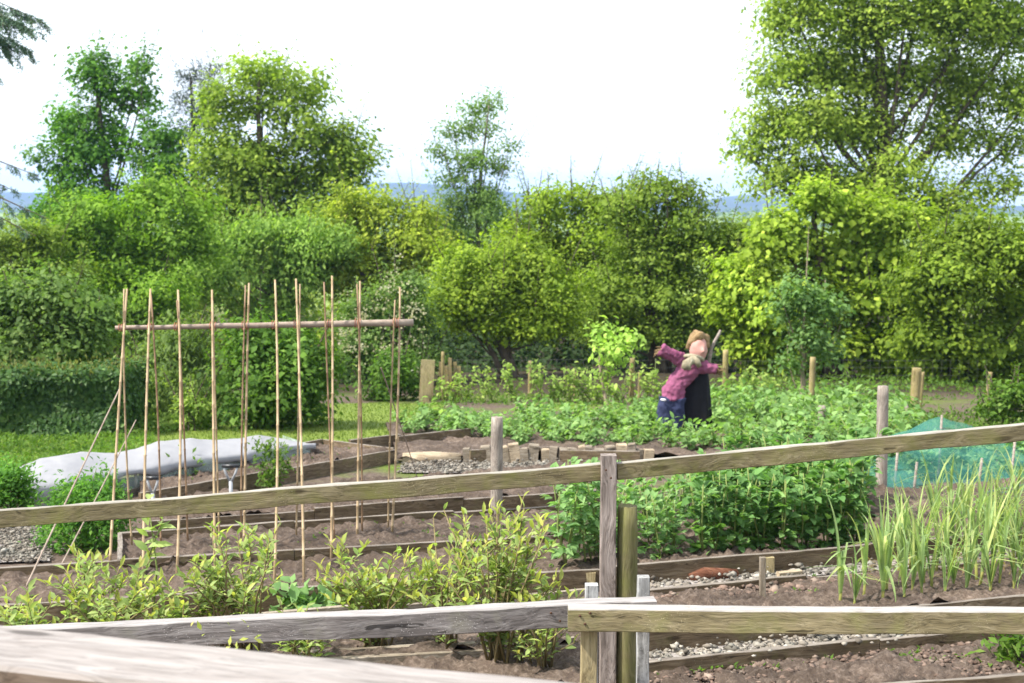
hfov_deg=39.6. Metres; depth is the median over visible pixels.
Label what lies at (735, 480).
bean plant
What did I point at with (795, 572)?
offcut
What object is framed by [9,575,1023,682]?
handrail fence
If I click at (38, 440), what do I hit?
ground cover
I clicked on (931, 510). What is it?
leek plant
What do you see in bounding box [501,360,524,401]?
raspberry canes
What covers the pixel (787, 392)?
potato plant
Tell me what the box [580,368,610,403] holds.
raspberry canes
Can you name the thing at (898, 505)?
leek plant
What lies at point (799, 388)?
potato plant
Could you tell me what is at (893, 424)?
potato plant
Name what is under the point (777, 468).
bean plant
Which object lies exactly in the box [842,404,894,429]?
potato plant
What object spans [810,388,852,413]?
potato plant
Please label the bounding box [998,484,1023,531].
leek plant
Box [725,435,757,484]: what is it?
bean plant
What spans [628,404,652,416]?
potato plant
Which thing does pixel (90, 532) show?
flowering plant
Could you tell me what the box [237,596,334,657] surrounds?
blueberry bush
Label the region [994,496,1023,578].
leek plant
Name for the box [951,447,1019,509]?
leek plant
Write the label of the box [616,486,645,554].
bean plant
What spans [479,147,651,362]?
hazel tree
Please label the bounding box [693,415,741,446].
potato plant
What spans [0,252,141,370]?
viburnum bush
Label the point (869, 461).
bean plant
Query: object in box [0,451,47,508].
flowering plant
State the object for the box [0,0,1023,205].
sky
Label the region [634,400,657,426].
potato plant
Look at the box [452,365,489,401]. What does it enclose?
raspberry canes
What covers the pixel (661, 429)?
potato plant
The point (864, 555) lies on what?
leek plant
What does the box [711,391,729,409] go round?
potato plant
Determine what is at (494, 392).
raspberry canes
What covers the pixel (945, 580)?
leek plant
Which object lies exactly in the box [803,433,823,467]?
bean plant
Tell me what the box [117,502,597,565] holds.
raised bed
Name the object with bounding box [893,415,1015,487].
netting tent
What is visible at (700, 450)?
bean plant
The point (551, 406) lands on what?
potato plant
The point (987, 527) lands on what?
leek plant
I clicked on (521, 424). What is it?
potato plant
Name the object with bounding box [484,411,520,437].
potato plant
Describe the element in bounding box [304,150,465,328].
young ash tree
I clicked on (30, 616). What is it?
blueberry bush
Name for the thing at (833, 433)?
potato plant
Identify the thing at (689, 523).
bean plant
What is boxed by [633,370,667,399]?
raspberry canes
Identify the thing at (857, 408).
potato plant
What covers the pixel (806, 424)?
potato plant
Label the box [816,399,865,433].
potato plant
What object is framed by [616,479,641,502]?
bean plant
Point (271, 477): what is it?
tall weed
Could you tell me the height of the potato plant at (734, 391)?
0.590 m
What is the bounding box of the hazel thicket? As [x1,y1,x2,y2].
[566,152,758,372]
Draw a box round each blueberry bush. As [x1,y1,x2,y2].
[0,577,76,625]
[36,542,188,622]
[133,564,256,645]
[173,513,282,651]
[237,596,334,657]
[312,533,444,646]
[400,507,516,648]
[440,491,566,663]
[497,567,598,667]
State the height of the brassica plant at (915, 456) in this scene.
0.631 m
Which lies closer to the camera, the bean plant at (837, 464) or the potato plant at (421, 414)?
the bean plant at (837, 464)
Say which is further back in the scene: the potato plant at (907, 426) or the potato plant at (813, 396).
the potato plant at (813, 396)
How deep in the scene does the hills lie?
3219.49 m
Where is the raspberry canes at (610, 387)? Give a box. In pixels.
[599,366,640,402]
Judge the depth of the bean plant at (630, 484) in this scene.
12.53 m
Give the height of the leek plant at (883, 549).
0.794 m
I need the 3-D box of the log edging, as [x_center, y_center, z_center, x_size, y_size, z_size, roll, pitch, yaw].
[0.202,1.412,17.608,3.115,0.328,0.180,0,5,1]
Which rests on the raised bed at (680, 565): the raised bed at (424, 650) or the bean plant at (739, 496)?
the bean plant at (739, 496)
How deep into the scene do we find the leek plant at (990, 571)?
9.65 m
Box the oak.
[717,0,1023,324]
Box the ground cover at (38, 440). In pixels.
[0,368,1023,674]
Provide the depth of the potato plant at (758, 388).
25.11 m
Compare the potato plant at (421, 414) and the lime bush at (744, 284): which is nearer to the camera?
the potato plant at (421, 414)
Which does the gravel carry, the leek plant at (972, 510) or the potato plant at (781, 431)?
the leek plant at (972, 510)
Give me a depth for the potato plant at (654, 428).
19.33 m
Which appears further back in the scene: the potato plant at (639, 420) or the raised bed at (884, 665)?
the potato plant at (639, 420)
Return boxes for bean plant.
[539,459,595,550]
[547,483,589,564]
[555,456,599,530]
[561,482,617,561]
[568,462,599,543]
[572,460,637,556]
[575,457,625,535]
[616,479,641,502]
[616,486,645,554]
[616,495,629,541]
[622,478,646,515]
[631,478,660,528]
[636,475,664,516]
[637,488,675,549]
[644,490,676,559]
[653,484,687,541]
[655,502,686,553]
[658,474,680,510]
[659,473,694,527]
[673,473,702,513]
[676,473,738,554]
[682,475,707,527]
[687,448,705,503]
[694,469,733,538]
[695,448,738,514]
[696,480,718,543]
[709,470,759,552]
[715,434,745,483]
[718,447,752,514]
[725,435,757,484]
[730,467,766,536]
[734,466,779,525]
[734,467,785,549]
[745,464,795,533]
[750,430,796,483]
[762,469,801,549]
[764,435,794,484]
[765,438,806,519]
[772,462,823,531]
[779,462,837,549]
[788,461,826,529]
[790,433,832,503]
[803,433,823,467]
[807,461,864,547]
[811,460,846,506]
[818,458,864,525]
[828,455,877,543]
[833,426,892,499]
[838,436,884,516]
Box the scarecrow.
[653,330,725,431]
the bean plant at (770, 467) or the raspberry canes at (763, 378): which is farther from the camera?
the raspberry canes at (763, 378)
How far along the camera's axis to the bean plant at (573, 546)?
10.74 m
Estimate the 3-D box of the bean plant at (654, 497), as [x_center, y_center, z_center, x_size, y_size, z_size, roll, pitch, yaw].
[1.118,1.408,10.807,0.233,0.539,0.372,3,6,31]
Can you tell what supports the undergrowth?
on the ground at (558, 374)
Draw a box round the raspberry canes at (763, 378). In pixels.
[757,367,789,391]
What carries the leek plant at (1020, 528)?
on the raised bed at (680, 565)
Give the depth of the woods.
53.41 m
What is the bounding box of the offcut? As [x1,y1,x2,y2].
[776,569,802,575]
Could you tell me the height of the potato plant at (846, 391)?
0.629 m
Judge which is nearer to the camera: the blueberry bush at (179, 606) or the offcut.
the blueberry bush at (179, 606)
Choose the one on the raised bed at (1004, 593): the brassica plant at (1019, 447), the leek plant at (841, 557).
the leek plant at (841, 557)
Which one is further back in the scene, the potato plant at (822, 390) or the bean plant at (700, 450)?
the potato plant at (822, 390)
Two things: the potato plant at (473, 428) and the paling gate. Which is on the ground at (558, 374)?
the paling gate
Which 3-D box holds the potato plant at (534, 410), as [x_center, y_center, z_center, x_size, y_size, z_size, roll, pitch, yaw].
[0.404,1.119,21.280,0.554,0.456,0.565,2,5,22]
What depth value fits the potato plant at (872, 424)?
18.46 m
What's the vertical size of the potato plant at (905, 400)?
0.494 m
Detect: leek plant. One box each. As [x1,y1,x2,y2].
[807,529,890,603]
[824,493,866,599]
[847,486,918,553]
[851,508,869,594]
[871,497,898,601]
[875,484,943,568]
[876,514,958,592]
[878,489,959,582]
[885,492,908,589]
[886,471,941,560]
[889,493,909,587]
[891,532,910,596]
[892,478,917,570]
[893,451,953,510]
[894,485,962,566]
[894,496,976,587]
[898,505,934,589]
[903,518,981,583]
[906,484,957,530]
[909,505,991,590]
[918,461,983,528]
[918,486,966,570]
[921,495,973,575]
[923,470,944,529]
[925,481,976,559]
[925,502,1023,590]
[939,452,996,507]
[941,454,961,514]
[944,509,990,587]
[945,479,998,579]
[949,461,976,547]
[949,461,977,516]
[950,474,1011,529]
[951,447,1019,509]
[953,461,1020,563]
[954,481,981,566]
[958,482,1010,584]
[958,483,1002,536]
[966,453,1023,522]
[967,457,1002,527]
[971,480,1023,560]
[973,457,1012,498]
[974,470,1023,541]
[975,473,1023,529]
[975,476,1023,526]
[978,486,1023,565]
[982,499,1023,573]
[989,511,1023,588]
[990,506,1010,582]
[992,465,1021,507]
[993,473,1023,557]
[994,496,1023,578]
[996,446,1023,508]
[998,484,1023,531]
[999,442,1023,489]
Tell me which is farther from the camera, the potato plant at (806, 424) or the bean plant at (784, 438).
the potato plant at (806, 424)
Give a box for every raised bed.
[0,534,599,625]
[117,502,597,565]
[138,439,394,499]
[150,457,599,529]
[204,588,584,682]
[300,633,574,662]
[349,412,842,462]
[616,476,1023,596]
[649,557,1023,650]
[649,634,1023,682]
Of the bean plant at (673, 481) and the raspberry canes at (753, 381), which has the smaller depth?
the bean plant at (673, 481)
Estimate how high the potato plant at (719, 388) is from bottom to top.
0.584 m
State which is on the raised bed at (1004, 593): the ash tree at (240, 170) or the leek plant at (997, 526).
the leek plant at (997, 526)
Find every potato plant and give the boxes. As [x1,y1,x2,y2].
[389,407,406,421]
[399,413,423,432]
[408,402,445,430]
[414,395,451,423]
[429,417,453,430]
[435,404,464,426]
[438,403,486,433]
[447,406,473,423]
[458,418,477,431]
[463,407,490,426]
[468,410,493,426]
[474,421,490,436]
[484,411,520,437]
[489,411,520,431]
[505,414,524,429]
[508,394,546,423]
[509,423,533,445]
[514,418,532,432]
[516,421,537,438]
[520,399,555,426]
[522,394,561,417]
[527,408,554,431]
[532,409,568,432]
[539,426,566,442]
[540,399,576,418]
[546,413,579,438]
[555,399,586,423]
[559,397,596,418]
[560,412,600,444]
[570,403,607,426]
[574,416,601,431]
[578,424,606,445]
[584,407,599,418]
[593,402,636,432]
[598,397,628,422]
[603,406,622,423]
[603,426,620,441]
[604,398,632,409]
[610,420,649,445]
[623,407,636,426]
[623,412,661,444]
[624,409,653,429]
[626,390,656,411]
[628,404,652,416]
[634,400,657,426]
[637,392,654,407]
[638,417,667,437]
[642,400,656,419]
[657,411,698,441]
[658,428,683,447]
[676,423,712,449]
[690,425,708,443]
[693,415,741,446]
[708,399,745,433]
[710,377,751,404]
[710,378,739,404]
[711,390,739,405]
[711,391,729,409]
[711,401,724,421]
[719,396,757,425]
[719,423,748,437]
[721,393,758,418]
[721,407,770,439]
[734,415,780,447]
[735,384,780,421]
[736,379,775,399]
[748,389,802,424]
[752,416,783,435]
[760,388,783,415]
[766,405,803,434]
[767,396,817,430]
[772,400,812,420]
[773,424,809,444]
[781,384,813,401]
[782,386,799,400]
[786,381,819,397]
[786,408,827,434]
[786,410,834,437]
[788,385,832,418]
[789,395,819,413]
[803,398,843,419]
[804,379,841,398]
[806,416,844,440]
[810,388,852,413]
[813,426,838,441]
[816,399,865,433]
[827,407,888,438]
[832,379,870,405]
[835,380,865,396]
[835,413,876,433]
[837,395,862,406]
[839,394,862,406]
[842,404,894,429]
[843,395,876,413]
[851,390,900,418]
[859,397,904,419]
[859,411,904,436]
[863,381,908,402]
[876,392,914,412]
[888,403,924,432]
[888,410,917,432]
[891,393,922,412]
[891,400,936,431]
[893,393,914,408]
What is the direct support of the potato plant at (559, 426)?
on the raised bed at (458, 440)
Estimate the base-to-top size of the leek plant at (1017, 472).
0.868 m
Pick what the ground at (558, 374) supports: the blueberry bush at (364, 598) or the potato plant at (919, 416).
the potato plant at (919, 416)
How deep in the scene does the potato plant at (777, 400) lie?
22.12 m
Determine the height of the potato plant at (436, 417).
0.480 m
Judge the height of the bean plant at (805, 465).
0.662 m
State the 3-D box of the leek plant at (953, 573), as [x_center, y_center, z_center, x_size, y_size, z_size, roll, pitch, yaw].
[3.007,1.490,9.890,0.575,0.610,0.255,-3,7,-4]
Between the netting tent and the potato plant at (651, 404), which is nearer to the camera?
the netting tent
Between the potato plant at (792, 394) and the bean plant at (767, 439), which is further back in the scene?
the potato plant at (792, 394)
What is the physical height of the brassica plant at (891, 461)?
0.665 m
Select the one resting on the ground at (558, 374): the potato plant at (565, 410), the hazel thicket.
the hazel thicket
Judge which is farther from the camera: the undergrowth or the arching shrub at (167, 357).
the undergrowth
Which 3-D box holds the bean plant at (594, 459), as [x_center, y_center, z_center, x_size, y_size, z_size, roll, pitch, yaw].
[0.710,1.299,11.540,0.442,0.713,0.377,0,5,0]
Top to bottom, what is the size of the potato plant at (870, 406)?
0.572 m
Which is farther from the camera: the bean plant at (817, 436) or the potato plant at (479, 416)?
the potato plant at (479, 416)
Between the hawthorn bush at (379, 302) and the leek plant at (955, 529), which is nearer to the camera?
the leek plant at (955, 529)
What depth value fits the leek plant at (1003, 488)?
12.47 m
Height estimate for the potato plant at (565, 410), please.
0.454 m
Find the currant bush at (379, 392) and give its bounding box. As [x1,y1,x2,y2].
[347,311,434,401]
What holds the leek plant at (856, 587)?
on the raised bed at (1004, 593)
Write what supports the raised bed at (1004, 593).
on the ground at (558, 374)
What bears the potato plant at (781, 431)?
on the raised bed at (458, 440)
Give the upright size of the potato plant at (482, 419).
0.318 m
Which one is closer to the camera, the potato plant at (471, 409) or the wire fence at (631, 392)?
the potato plant at (471, 409)
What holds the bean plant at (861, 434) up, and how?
on the raised bed at (680, 565)
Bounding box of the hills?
[0,183,1023,212]
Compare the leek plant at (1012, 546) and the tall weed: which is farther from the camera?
the tall weed
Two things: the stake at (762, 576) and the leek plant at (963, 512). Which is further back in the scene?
the leek plant at (963, 512)
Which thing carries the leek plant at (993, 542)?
on the raised bed at (1004, 593)
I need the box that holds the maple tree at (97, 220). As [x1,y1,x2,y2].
[26,143,241,360]
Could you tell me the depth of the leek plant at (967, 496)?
12.30 m
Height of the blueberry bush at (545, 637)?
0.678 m
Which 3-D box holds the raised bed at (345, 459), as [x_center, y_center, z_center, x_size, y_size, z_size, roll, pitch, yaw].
[-2.870,1.521,16.406,1.418,0.436,4.766,2,6,24]
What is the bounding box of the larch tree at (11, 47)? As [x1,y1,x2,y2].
[0,2,55,241]
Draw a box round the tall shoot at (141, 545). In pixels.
[128,493,175,617]
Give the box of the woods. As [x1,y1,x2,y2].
[34,222,1022,354]
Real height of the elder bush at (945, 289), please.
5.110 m
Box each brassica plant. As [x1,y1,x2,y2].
[857,432,912,484]
[898,428,972,481]
[936,427,1005,479]
[989,441,1023,479]
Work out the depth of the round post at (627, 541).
7.20 m
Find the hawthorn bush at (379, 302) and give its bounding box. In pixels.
[318,232,458,385]
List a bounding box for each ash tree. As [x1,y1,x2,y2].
[171,24,403,299]
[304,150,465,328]
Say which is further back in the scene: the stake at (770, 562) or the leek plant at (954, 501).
the leek plant at (954, 501)
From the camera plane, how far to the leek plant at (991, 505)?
10.79 m
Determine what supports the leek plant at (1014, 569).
on the raised bed at (1004, 593)
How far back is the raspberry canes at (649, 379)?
26.42 m
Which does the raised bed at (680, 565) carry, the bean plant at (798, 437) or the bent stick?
the bean plant at (798, 437)
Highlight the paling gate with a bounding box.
[438,358,461,399]
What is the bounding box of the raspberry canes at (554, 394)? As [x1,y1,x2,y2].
[546,370,571,401]
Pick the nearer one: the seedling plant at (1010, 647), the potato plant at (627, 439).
the seedling plant at (1010, 647)
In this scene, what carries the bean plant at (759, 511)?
on the raised bed at (680, 565)
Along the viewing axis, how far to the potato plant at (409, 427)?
20.56 m
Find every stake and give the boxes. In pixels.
[586,572,595,582]
[759,557,765,596]
[766,556,774,572]
[808,357,815,399]
[909,367,921,408]
[920,372,924,407]
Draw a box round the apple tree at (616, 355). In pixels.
[583,315,646,410]
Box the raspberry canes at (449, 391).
[429,372,466,400]
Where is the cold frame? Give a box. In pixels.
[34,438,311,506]
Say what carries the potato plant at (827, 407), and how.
on the raised bed at (458, 440)
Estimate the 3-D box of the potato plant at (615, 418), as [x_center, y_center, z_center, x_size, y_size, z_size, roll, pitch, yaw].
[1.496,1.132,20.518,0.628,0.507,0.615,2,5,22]
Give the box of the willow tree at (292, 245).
[158,174,382,338]
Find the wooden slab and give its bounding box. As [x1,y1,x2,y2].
[419,359,434,401]
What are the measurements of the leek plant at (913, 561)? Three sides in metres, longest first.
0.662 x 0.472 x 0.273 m
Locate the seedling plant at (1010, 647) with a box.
[966,634,1023,666]
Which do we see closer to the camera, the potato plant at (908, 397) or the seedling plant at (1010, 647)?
the seedling plant at (1010, 647)
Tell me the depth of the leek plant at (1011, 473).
12.96 m
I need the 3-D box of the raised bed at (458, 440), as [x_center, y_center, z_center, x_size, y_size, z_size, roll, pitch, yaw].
[1.780,1.249,21.432,7.838,0.539,8.109,0,5,0]
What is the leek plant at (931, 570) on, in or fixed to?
on the raised bed at (1004, 593)
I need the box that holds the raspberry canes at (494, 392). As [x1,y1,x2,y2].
[472,364,509,402]
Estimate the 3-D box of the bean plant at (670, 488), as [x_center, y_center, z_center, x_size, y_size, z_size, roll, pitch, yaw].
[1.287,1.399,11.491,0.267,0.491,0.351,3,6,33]
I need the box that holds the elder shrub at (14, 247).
[0,195,113,365]
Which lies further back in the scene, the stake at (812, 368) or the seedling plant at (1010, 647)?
the stake at (812, 368)
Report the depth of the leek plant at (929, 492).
12.22 m
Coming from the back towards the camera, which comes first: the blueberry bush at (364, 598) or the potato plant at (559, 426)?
the potato plant at (559, 426)
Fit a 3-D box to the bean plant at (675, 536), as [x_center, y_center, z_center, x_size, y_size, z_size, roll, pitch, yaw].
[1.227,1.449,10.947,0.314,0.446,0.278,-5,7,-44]
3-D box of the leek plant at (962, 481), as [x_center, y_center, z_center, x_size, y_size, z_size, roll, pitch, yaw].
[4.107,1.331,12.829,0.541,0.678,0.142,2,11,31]
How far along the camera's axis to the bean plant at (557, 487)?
11.22 m
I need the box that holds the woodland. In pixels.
[0,208,1023,256]
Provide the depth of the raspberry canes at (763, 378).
26.18 m
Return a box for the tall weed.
[248,433,296,488]
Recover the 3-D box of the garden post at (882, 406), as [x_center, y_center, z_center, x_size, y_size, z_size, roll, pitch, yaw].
[3.738,1.130,14.377,0.117,1.382,0.114,0,5,6]
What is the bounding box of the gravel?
[0,457,1023,660]
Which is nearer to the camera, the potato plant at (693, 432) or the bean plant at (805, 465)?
the bean plant at (805, 465)
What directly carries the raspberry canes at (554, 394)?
on the ground at (558, 374)
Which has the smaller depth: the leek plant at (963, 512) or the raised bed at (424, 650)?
the raised bed at (424, 650)
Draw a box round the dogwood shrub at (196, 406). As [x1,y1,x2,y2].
[152,363,224,431]
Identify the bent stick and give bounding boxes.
[707,330,721,362]
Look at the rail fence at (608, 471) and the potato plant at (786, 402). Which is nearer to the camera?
the rail fence at (608, 471)
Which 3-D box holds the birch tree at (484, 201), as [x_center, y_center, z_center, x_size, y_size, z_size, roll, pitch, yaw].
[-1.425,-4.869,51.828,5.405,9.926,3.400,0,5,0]
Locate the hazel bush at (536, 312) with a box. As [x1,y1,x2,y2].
[415,202,595,378]
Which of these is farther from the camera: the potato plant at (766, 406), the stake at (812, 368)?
the stake at (812, 368)
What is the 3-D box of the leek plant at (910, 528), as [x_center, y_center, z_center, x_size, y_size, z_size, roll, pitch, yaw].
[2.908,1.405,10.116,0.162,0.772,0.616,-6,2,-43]
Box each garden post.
[490,416,502,513]
[818,405,825,424]
[876,385,888,486]
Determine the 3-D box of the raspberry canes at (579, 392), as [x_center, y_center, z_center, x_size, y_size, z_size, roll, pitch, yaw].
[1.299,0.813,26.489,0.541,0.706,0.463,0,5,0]
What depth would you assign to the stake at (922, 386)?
24.76 m
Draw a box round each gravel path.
[0,527,49,561]
[403,466,467,472]
[649,634,903,658]
[650,551,1015,587]
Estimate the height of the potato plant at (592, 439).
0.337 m
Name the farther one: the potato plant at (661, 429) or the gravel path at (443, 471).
the potato plant at (661, 429)
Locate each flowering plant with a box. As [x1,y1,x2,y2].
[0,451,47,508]
[17,455,140,554]
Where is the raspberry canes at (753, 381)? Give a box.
[748,365,780,400]
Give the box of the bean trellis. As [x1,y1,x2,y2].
[26,276,416,585]
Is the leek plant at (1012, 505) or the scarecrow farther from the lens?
the scarecrow
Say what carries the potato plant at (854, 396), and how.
on the raised bed at (458, 440)
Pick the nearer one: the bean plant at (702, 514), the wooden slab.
the bean plant at (702, 514)
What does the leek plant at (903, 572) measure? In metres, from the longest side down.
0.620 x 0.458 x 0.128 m
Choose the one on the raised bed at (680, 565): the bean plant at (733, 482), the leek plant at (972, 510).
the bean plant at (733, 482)
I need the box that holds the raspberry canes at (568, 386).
[551,361,586,401]
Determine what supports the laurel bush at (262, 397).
on the lawn at (238, 434)
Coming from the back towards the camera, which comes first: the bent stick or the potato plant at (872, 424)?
the bent stick
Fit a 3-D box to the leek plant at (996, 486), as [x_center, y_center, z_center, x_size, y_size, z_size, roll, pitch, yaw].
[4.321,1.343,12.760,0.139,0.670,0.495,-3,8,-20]
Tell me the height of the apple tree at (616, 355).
1.768 m
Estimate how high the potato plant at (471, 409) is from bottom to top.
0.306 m
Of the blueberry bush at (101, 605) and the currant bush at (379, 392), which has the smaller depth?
the blueberry bush at (101, 605)
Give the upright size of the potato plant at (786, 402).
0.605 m
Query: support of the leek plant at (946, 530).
on the raised bed at (1004, 593)
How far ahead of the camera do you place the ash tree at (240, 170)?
44.14 m
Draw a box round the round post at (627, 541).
[616,503,637,682]
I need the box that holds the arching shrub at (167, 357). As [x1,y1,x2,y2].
[112,296,239,423]
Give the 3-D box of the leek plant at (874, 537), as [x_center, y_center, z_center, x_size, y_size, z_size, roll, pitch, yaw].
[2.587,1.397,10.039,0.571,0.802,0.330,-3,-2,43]
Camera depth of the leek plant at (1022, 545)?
10.38 m
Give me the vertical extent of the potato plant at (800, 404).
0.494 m
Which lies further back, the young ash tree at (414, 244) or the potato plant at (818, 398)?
the young ash tree at (414, 244)
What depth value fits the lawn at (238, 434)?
21.66 m
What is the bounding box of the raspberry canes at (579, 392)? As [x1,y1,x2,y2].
[568,367,595,401]
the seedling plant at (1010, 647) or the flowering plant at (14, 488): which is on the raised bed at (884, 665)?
the seedling plant at (1010, 647)
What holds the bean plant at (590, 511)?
on the raised bed at (576, 570)
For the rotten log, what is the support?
on the gravel path at (822, 573)
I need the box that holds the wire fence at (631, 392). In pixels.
[440,350,992,402]
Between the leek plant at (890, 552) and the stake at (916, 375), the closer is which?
the leek plant at (890, 552)
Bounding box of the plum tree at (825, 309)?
[757,225,856,394]
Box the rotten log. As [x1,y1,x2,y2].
[688,567,738,580]
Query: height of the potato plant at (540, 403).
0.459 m
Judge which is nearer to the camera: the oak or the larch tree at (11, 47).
the larch tree at (11, 47)
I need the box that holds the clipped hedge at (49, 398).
[0,348,154,437]
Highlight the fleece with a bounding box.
[20,435,315,502]
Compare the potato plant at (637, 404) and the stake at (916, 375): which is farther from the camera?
the stake at (916, 375)
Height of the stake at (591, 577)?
0.192 m
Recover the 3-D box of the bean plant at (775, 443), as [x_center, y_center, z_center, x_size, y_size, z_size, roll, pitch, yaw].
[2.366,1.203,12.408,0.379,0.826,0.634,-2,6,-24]
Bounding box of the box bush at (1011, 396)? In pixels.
[961,361,1023,424]
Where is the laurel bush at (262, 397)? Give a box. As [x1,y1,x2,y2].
[185,274,371,430]
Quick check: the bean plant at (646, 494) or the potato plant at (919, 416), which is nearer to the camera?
the bean plant at (646, 494)
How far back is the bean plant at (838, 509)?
11.27 m
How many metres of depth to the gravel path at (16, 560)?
11.61 m
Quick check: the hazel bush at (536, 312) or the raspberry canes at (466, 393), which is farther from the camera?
the hazel bush at (536, 312)
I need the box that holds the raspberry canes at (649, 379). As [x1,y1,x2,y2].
[635,357,660,397]
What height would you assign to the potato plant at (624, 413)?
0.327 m
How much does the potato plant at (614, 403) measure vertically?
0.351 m
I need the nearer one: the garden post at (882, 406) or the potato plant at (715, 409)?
the garden post at (882, 406)
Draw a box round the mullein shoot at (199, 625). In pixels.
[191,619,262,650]
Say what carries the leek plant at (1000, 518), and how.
on the raised bed at (680, 565)
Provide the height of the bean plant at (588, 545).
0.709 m
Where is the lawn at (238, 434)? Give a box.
[2,403,443,458]
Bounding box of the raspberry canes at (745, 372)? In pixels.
[718,366,749,390]
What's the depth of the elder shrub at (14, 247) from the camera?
35.63 m
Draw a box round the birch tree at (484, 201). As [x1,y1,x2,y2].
[412,73,539,272]
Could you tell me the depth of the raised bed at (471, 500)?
13.63 m
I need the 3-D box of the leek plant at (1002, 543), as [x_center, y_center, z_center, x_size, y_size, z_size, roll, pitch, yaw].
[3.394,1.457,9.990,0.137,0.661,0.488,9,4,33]
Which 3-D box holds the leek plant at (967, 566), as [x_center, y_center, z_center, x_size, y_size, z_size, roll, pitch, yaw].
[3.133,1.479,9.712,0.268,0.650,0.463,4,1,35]
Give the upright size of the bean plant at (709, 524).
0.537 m
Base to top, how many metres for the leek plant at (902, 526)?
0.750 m
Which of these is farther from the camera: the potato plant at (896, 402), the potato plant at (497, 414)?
the potato plant at (896, 402)
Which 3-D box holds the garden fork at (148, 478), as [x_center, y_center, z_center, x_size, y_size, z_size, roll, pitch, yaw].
[-3.481,1.524,13.789,0.132,0.444,0.037,0,5,0]
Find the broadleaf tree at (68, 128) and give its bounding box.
[4,21,203,339]
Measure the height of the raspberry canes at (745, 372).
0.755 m
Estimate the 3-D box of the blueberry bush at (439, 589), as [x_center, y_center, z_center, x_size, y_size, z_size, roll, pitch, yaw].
[-0.303,1.469,8.484,0.764,0.927,0.778,4,6,36]
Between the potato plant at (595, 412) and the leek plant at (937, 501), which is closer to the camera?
the leek plant at (937, 501)
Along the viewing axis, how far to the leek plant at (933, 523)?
10.91 m
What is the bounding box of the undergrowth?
[396,316,1023,372]
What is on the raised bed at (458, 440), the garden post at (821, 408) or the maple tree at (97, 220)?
the garden post at (821, 408)
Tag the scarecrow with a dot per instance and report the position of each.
(685, 389)
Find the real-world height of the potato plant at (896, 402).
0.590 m
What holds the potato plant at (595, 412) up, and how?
on the raised bed at (458, 440)
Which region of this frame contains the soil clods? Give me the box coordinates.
[0,445,1023,682]
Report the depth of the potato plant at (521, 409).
21.84 m
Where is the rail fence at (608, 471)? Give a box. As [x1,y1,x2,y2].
[0,423,1023,682]
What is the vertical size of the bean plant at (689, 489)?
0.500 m
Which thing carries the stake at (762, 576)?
on the raised bed at (1004, 593)
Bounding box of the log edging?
[402,442,654,464]
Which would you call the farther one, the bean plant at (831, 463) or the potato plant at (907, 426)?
the potato plant at (907, 426)
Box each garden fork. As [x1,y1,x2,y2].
[146,476,158,498]
[222,464,238,491]
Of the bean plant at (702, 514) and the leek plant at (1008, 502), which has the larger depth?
the leek plant at (1008, 502)
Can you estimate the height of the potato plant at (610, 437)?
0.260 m
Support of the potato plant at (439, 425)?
on the raised bed at (458, 440)
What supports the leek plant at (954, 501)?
on the raised bed at (680, 565)
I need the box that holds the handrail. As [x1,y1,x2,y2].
[0,625,567,682]
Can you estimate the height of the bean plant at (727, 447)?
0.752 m
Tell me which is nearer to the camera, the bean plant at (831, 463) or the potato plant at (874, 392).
the bean plant at (831, 463)
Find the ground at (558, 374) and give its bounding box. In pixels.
[0,212,1023,682]
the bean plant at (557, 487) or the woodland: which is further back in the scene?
the woodland
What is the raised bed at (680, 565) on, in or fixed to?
on the ground at (558, 374)
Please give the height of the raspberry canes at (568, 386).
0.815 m
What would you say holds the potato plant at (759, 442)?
on the raised bed at (458, 440)
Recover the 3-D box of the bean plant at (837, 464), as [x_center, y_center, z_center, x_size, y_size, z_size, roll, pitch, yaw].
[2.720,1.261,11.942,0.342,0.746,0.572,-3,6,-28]
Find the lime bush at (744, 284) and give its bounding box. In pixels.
[693,158,947,379]
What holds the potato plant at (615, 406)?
on the raised bed at (458, 440)
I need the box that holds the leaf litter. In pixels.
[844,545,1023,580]
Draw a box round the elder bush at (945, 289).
[872,184,1023,385]
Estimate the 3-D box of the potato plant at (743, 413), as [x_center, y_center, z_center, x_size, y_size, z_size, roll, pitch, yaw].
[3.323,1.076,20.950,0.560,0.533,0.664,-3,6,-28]
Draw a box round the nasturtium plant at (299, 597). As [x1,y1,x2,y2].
[269,574,356,610]
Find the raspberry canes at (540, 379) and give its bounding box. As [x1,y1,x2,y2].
[525,358,546,400]
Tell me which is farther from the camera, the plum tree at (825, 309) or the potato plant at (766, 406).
the plum tree at (825, 309)
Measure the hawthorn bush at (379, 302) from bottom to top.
3.994 m
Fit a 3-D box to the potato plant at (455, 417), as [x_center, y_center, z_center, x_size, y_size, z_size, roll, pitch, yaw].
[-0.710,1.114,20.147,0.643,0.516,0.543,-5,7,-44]
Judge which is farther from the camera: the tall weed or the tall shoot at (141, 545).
the tall weed
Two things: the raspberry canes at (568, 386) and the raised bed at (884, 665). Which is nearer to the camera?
the raised bed at (884, 665)

